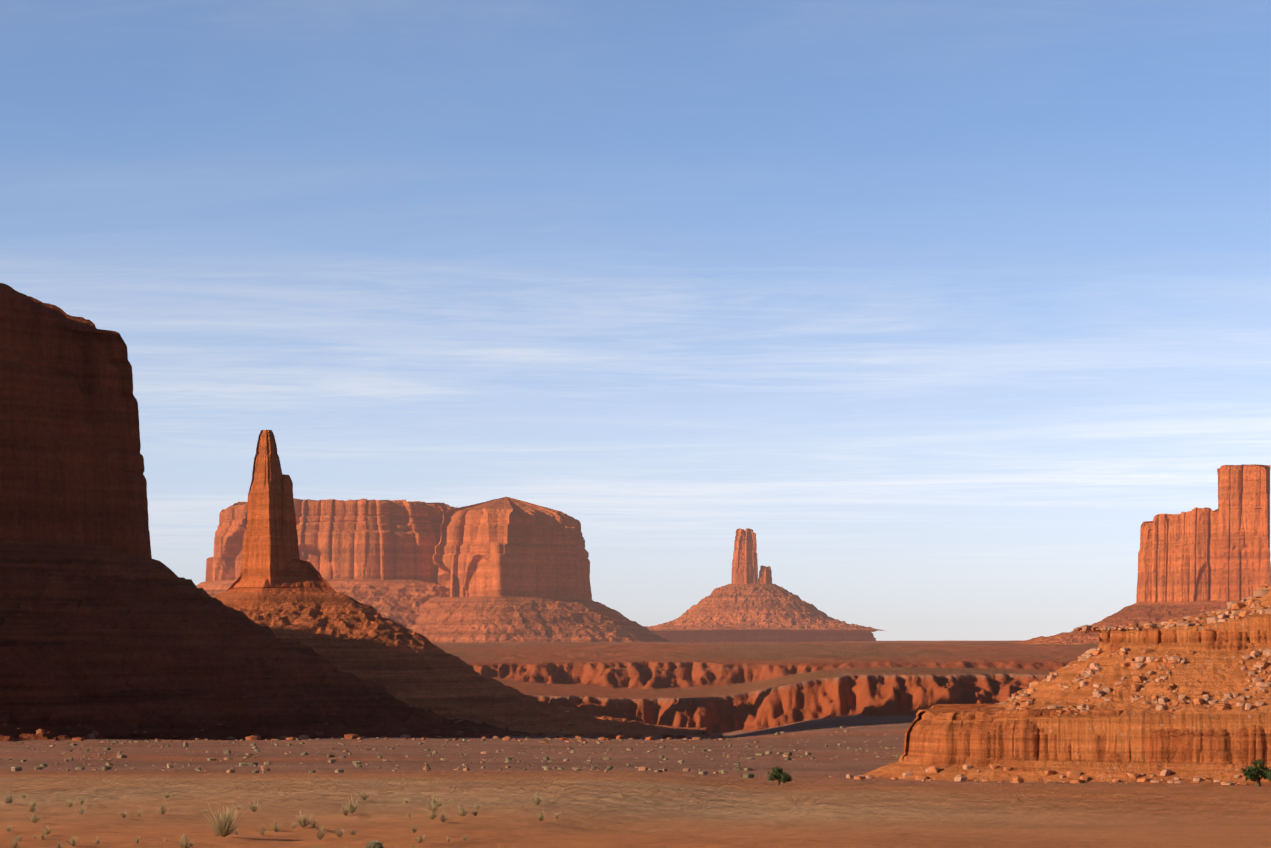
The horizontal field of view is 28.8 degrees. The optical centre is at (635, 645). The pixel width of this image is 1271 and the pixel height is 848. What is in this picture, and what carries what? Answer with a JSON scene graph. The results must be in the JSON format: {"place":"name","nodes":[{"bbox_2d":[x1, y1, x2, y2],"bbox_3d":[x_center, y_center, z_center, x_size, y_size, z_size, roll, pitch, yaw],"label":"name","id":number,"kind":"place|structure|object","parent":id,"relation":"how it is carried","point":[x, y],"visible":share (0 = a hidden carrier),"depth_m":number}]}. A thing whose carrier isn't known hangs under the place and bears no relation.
{"place":"outdoors","nodes":[
{"label":"outdoors","id":0,"kind":"place"},
{"bbox_2d":[0,641,1270,847],"bbox_3d":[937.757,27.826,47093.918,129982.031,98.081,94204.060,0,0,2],"label":"ground","id":1,"kind":"structure","parent":0,"point":[740,695],"depth_m":352.79},
{"bbox_2d":[0,541,536,740],"bbox_3d":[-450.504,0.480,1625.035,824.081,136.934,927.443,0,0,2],"label":"talus slope","id":2,"kind":"structure","parent":1,"relation":"on","point":[107,642],"depth_m":1571.91},
{"bbox_2d":[0,283,151,560],"bbox_3d":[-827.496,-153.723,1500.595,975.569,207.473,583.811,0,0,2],"label":"butte","id":3,"kind":"object","parent":2,"relation":"on","point":[72,468],"visible":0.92,"depth_m":1673.39},
{"bbox_2d":[0,788,561,847],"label":"grass tufts","id":4,"kind":"object","parent":1,"relation":"on","point":[222,828],"visible":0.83,"depth_m":119.01},
{"bbox_2d":[196,579,449,629],"bbox_3d":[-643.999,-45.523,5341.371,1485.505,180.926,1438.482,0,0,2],"label":"talus slope","id":5,"kind":"structure","parent":1,"relation":"on","point":[399,601],"depth_m":5038.28},
{"bbox_2d":[205,498,457,581],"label":"mesa","id":6,"kind":"structure","parent":5,"relation":"on","point":[373,539],"depth_m":5112.78},
{"bbox_2d":[36,720,724,742],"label":"talus boulders","id":7,"kind":"object","parent":1,"relation":"on","point":[406,736],"visible":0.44,"depth_m":1478.31},
{"bbox_2d":[0,726,900,777],"bbox_3d":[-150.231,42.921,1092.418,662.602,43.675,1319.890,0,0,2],"label":"rocks","id":8,"kind":"object","parent":1,"relation":"on","point":[426,767],"visible":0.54,"depth_m":668.87},
{"bbox_2d":[212,592,705,736],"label":"talus slope","id":9,"kind":"structure","parent":1,"relation":"on","point":[365,643],"depth_m":1933.05},
{"bbox_2d":[225,558,335,592],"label":"rock pedestal","id":10,"kind":"object","parent":9,"relation":"on","point":[299,575],"visible":0.46,"depth_m":1998.24},
{"bbox_2d":[239,430,287,586],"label":"spire","id":11,"kind":"structure","parent":10,"relation":"on","point":[264,550],"depth_m":1999.09},
{"bbox_2d":[282,474,299,561],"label":"spire","id":12,"kind":"structure","parent":9,"relation":"on","point":[290,536],"depth_m":2005.73},
{"bbox_2d":[411,596,669,642],"bbox_3d":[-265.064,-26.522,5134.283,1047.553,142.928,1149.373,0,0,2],"label":"talus slope","id":13,"kind":"structure","parent":1,"relation":"on","point":[495,619],"depth_m":4890.06},
{"bbox_2d":[433,497,591,598],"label":"butte","id":14,"kind":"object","parent":13,"relation":"on","point":[506,546],"visible":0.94,"depth_m":5007.16},
{"bbox_2d":[652,629,875,641],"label":"platform","id":15,"kind":"structure","parent":1,"relation":"on","point":[764,635],"depth_m":6408.42},
{"bbox_2d":[645,584,884,631],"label":"talus","id":16,"kind":"structure","parent":15,"relation":"on","point":[750,606],"depth_m":6363.35},
{"bbox_2d":[731,528,757,583],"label":"tower","id":17,"kind":"structure","parent":16,"relation":"on","point":[744,565],"depth_m":6465.27},
{"bbox_2d":[758,566,771,583],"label":"rock pinnacle","id":18,"kind":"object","parent":16,"relation":"on","point":[765,574],"depth_m":6469.86},
{"bbox_2d":[766,766,792,785],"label":"juniper","id":19,"kind":"object","parent":1,"relation":"on","point":[777,774],"visible":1,"depth_m":395.35},
{"bbox_2d":[863,754,1270,781],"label":"talus apron","id":20,"kind":"object","parent":1,"relation":"on","point":[1032,771],"visible":0.15,"depth_m":429.48},
{"bbox_2d":[829,764,1255,784],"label":"rocks","id":21,"kind":"object","parent":20,"relation":"on","point":[1019,779],"visible":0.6,"depth_m":424.71},
{"bbox_2d":[1009,601,1240,644],"bbox_3d":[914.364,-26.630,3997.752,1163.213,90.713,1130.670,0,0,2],"label":"talus slope","id":22,"kind":"structure","parent":1,"relation":"on","point":[1147,611],"depth_m":3955.82},
{"bbox_2d":[1136,507,1263,602],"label":"butte","id":23,"kind":"object","parent":22,"relation":"on","point":[1177,557],"visible":0.6,"depth_m":3979.49},
{"bbox_2d":[1217,464,1270,601],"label":"butte","id":24,"kind":"object","parent":22,"relation":"on","point":[1244,489],"depth_m":3936.55},
{"bbox_2d":[1099,590,1270,785],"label":"mesa","id":25,"kind":"structure","parent":1,"relation":"on","point":[1250,624],"depth_m":446.49},
{"bbox_2d":[1073,585,1270,632],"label":"mesa top boulders","id":26,"kind":"object","parent":25,"relation":"on","point":[1259,592],"visible":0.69,"depth_m":458.27},
{"bbox_2d":[1242,759,1270,786],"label":"juniper","id":27,"kind":"object","parent":1,"relation":"on","point":[1254,771],"visible":0.96,"depth_m":396.66},
{"bbox_2d":[1265,772,1270,780],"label":"juniper","id":28,"kind":"object","parent":1,"relation":"on","point":[1268,775],"visible":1,"depth_m":393.10},
{"bbox_2d":[0,0,1270,640],"label":"sky","id":29,"kind":"structure","parent":0,"point":[938,305]},
{"bbox_2d":[945,640,1022,640],"bbox_3d":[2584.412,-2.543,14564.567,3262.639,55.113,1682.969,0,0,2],"label":"horizon mesa","id":30,"kind":"structure","parent":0,"point":[970,640],"depth_m":13905.44},
{"bbox_2d":[901,704,1270,768],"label":"mesa cliff","id":31,"kind":"structure","parent":0,"point":[981,743],"depth_m":435.64},
{"bbox_2d":[931,643,1270,761],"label":"talus slope","id":32,"kind":"structure","parent":0,"point":[1217,674],"depth_m":436.56},
{"bbox_2d":[993,647,1270,715],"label":"boulders","id":33,"kind":"object","parent":32,"relation":"on","point":[1222,704],"visible":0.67,"depth_m":440.90},
{"bbox_2d":[1097,628,1266,650],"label":"rock ledge","id":34,"kind":"object","parent":32,"relation":"on","point":[1233,640],"visible":0.5,"depth_m":448.12}
]}

